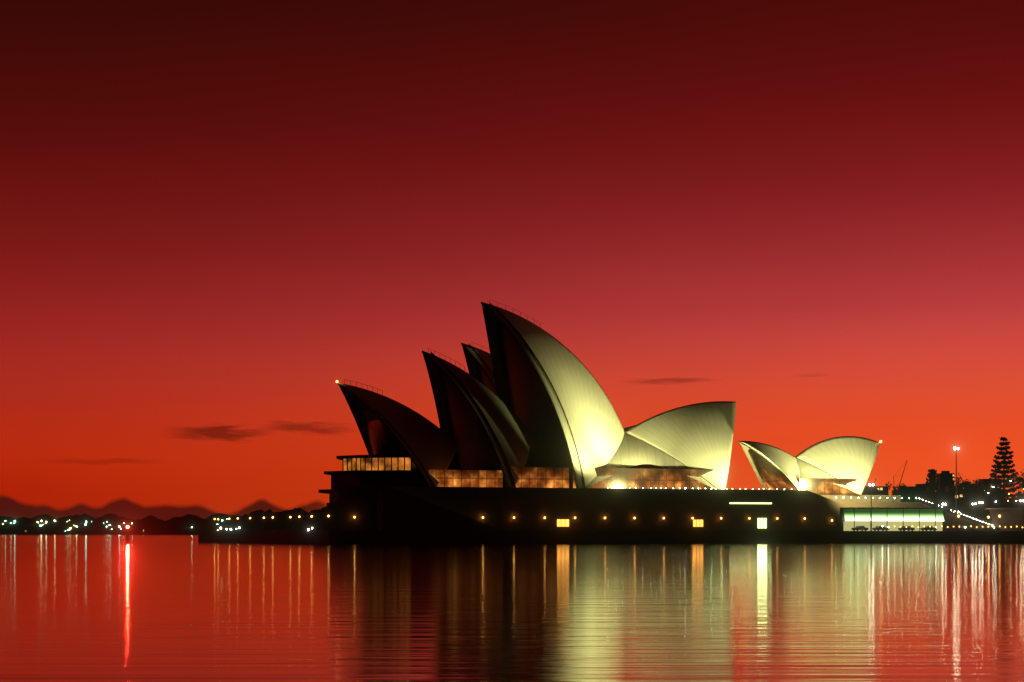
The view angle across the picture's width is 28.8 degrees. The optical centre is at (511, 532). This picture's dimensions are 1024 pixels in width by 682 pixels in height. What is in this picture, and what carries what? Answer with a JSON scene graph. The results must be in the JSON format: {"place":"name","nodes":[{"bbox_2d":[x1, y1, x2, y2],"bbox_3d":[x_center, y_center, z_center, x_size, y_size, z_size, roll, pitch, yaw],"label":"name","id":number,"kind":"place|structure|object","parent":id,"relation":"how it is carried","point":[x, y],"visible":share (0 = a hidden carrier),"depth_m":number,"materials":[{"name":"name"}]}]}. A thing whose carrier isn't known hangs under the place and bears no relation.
{"place":"outdoors","nodes":[
{"label":"outdoors","id":0,"kind":"place"},
{"bbox_2d":[0,507,326,534],"bbox_3d":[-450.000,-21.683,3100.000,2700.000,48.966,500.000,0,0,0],"label":"shore terrain","id":1,"kind":"structure","parent":0,"point":[154,525],"depth_m":2976.34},
{"bbox_2d":[5,520,312,530],"bbox_3d":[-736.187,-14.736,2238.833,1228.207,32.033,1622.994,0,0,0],"label":"shore lights","id":2,"kind":"object","parent":1,"relation":"on","point":[119,526],"visible":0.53,"depth_m":2965.97},
{"bbox_2d":[219,508,326,530],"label":"headland terrain","id":3,"kind":"structure","parent":0,"point":[268,522],"depth_m":1468.48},
{"bbox_2d":[0,535,1023,681],"bbox_3d":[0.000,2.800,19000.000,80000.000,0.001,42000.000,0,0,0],"label":"harbour water","id":4,"kind":"structure","parent":0,"point":[138,608],"depth_m":70.79,"materials":[{"name":"red liquid"}]},
{"bbox_2d":[126,525,129,543],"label":"channel marker","id":5,"kind":"object","parent":4,"relation":"in","point":[127,536],"visible":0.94,"depth_m":517.72,"materials":[{"name":"brown metal"}]},
{"bbox_2d":[198,486,1023,543],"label":"podium","id":6,"kind":"object","parent":4,"relation":"in","point":[397,515],"visible":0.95,"depth_m":520.49,"materials":[{"name":"concrete"}]},
{"bbox_2d":[318,454,418,493],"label":"foyer floors","id":7,"kind":"structure","parent":6,"relation":"on","point":[377,470],"depth_m":528.30,"materials":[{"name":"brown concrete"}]},
{"bbox_2d":[338,383,457,486],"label":"shell","id":8,"kind":"object","parent":6,"relation":"on","point":[431,445],"visible":0.67,"depth_m":535.57,"materials":[{"name":"tile"}]},
{"bbox_2d":[360,409,434,486],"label":"glass","id":9,"kind":"object","parent":8,"relation":"on","point":[382,440],"visible":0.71,"depth_m":535.96,"materials":[{"name":"black glass"}]},
{"bbox_2d":[344,300,540,394],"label":"ridge railings","id":10,"kind":"object","parent":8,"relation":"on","point":[444,355],"visible":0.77,"depth_m":548.69,"materials":[{"name":"grey metal"}]},
{"bbox_2d":[422,351,531,486],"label":"shell","id":11,"kind":"object","parent":6,"relation":"on","point":[512,432],"visible":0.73,"depth_m":543.61,"materials":[{"name":"tile"}]},
{"bbox_2d":[430,351,515,486],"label":"glass","id":12,"kind":"object","parent":11,"relation":"attached to","point":[474,450],"visible":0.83,"depth_m":547.96,"materials":[{"name":"black glass"}]},
{"bbox_2d":[461,343,495,389],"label":"shell","id":13,"kind":"object","parent":6,"relation":"on","point":[472,356],"visible":0.03,"depth_m":602.74,"materials":[{"name":"tile"}]},
{"bbox_2d":[469,344,496,394],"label":"glass","id":14,"kind":"object","parent":13,"relation":"attached to","point":[483,378],"visible":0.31,"depth_m":605.48,"materials":[{"name":"black glass"}]},
{"bbox_2d":[214,381,881,530],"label":"wall lamps","id":15,"kind":"object","parent":6,"relation":"on","point":[354,516],"depth_m":522.80,"materials":[{"name":"grey metal"}]},
{"bbox_2d":[481,302,624,487],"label":"shell","id":16,"kind":"object","parent":6,"relation":"on","point":[597,429],"visible":0.67,"depth_m":549.20,"materials":[{"name":"tile"}]},
{"bbox_2d":[490,303,584,487],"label":"glass","id":17,"kind":"object","parent":16,"relation":"attached to","point":[530,406],"visible":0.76,"depth_m":553.98,"materials":[{"name":"brown glass"}]},
{"bbox_2d":[429,467,856,494],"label":"glazing","id":18,"kind":"structure","parent":6,"relation":"on","point":[558,477],"depth_m":545.08,"materials":[{"name":"orange glass"}]},
{"bbox_2d":[585,433,716,488],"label":"roof shell","id":19,"kind":"object","parent":6,"relation":"on","point":[632,452],"visible":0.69,"depth_m":555.52,"materials":[{"name":"tile"}]},
{"bbox_2d":[557,502,771,527],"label":"lit windows","id":20,"kind":"structure","parent":6,"relation":"attached to","point":[762,522],"depth_m":534.54,"materials":[{"name":"yellow glass"}]},
{"bbox_2d":[625,401,735,488],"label":"shell","id":21,"kind":"object","parent":6,"relation":"on","point":[696,436],"visible":0.67,"depth_m":565.39,"materials":[{"name":"tile"}]},
{"bbox_2d":[738,441,800,489],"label":"shell","id":22,"kind":"object","parent":6,"relation":"on","point":[786,462],"visible":0.69,"depth_m":557.19,"materials":[{"name":"tile"}]},
{"bbox_2d":[748,451,798,489],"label":"glass","id":23,"kind":"object","parent":6,"relation":"on","point":[772,477],"visible":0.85,"depth_m":558.52,"materials":[{"name":"black"}]},
{"bbox_2d":[796,458,859,494],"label":"roof shell","id":24,"kind":"object","parent":6,"relation":"on","point":[806,470],"visible":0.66,"depth_m":559.66,"materials":[{"name":"tile"}]},
{"bbox_2d":[795,436,879,494],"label":"shell","id":25,"kind":"object","parent":6,"relation":"on","point":[847,457],"visible":0.81,"depth_m":564.25,"materials":[{"name":"tile"}]},
{"bbox_2d":[840,507,954,530],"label":"lit pavilion","id":26,"kind":"structure","parent":6,"relation":"on","point":[890,518],"depth_m":550.34,"materials":[{"name":"green glass"}]},
{"bbox_2d":[885,482,924,501],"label":"fig tree","id":27,"kind":"object","parent":6,"relation":"on","point":[916,495],"visible":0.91,"depth_m":733.45,"materials":[{"name":"green plant"}]},
{"bbox_2d":[869,447,959,530],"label":"light masts","id":28,"kind":"object","parent":6,"relation":"on","point":[954,449],"visible":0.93,"depth_m":586.04,"materials":[{"name":"grey metal"}]},
{"bbox_2d":[851,526,999,530],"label":"parked cars","id":29,"kind":"object","parent":6,"relation":"on","point":[925,528],"visible":0.99,"depth_m":550.57,"materials":[{"name":"grey paint"}]},
{"bbox_2d":[836,480,1023,530],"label":"city lights","id":30,"kind":"object","parent":6,"relation":"on","point":[958,516],"visible":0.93,"depth_m":563.24,"materials":[{"name":"grey metal"}]},
{"bbox_2d":[948,474,992,518],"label":"fig tree","id":31,"kind":"object","parent":6,"relation":"on","point":[972,490],"visible":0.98,"depth_m":688.38,"materials":[{"name":"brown plant"}]},
{"bbox_2d":[985,507,1023,530],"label":"service building","id":32,"kind":"structure","parent":6,"relation":"on","point":[1012,517],"depth_m":572.63,"materials":[{"name":"concrete"}]},
{"bbox_2d":[0,0,1023,520],"label":"sky","id":33,"kind":"structure","parent":0,"point":[807,216],"materials":[{"name":"red"}]},
{"bbox_2d":[861,485,1023,526],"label":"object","id":34,"kind":"structure","parent":0,"point":[965,510],"depth_m":840.31,"materials":[{"name":"black"}]},
{"bbox_2d":[922,469,945,506],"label":"norfolk pine tree","id":35,"kind":"object","parent":34,"relation":"on","point":[932,497],"visible":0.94,"depth_m":718.86,"materials":[{"name":"green plant"}]},
{"bbox_2d":[985,437,1023,507],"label":"norfolk pine tree","id":36,"kind":"object","parent":34,"relation":"on","point":[1004,495],"visible":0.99,"depth_m":680.83,"materials":[{"name":"green plant"}]},
{"bbox_2d":[1009,470,1023,488],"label":"fig tree","id":37,"kind":"object","parent":34,"relation":"on","point":[1019,478],"visible":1,"depth_m":668.29,"materials":[{"name":"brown plant"}]},
{"bbox_2d":[862,471,1023,506],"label":"tower blocks","id":38,"kind":"structure","parent":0,"point":[948,495],"depth_m":1094.21,"materials":[{"name":"black concrete"}]},
{"bbox_2d":[866,461,1023,496],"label":"cranes","id":39,"kind":"object","parent":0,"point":[905,485],"visible":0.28,"depth_m":1499.39,"materials":[{"name":"brown metal"}]}
]}

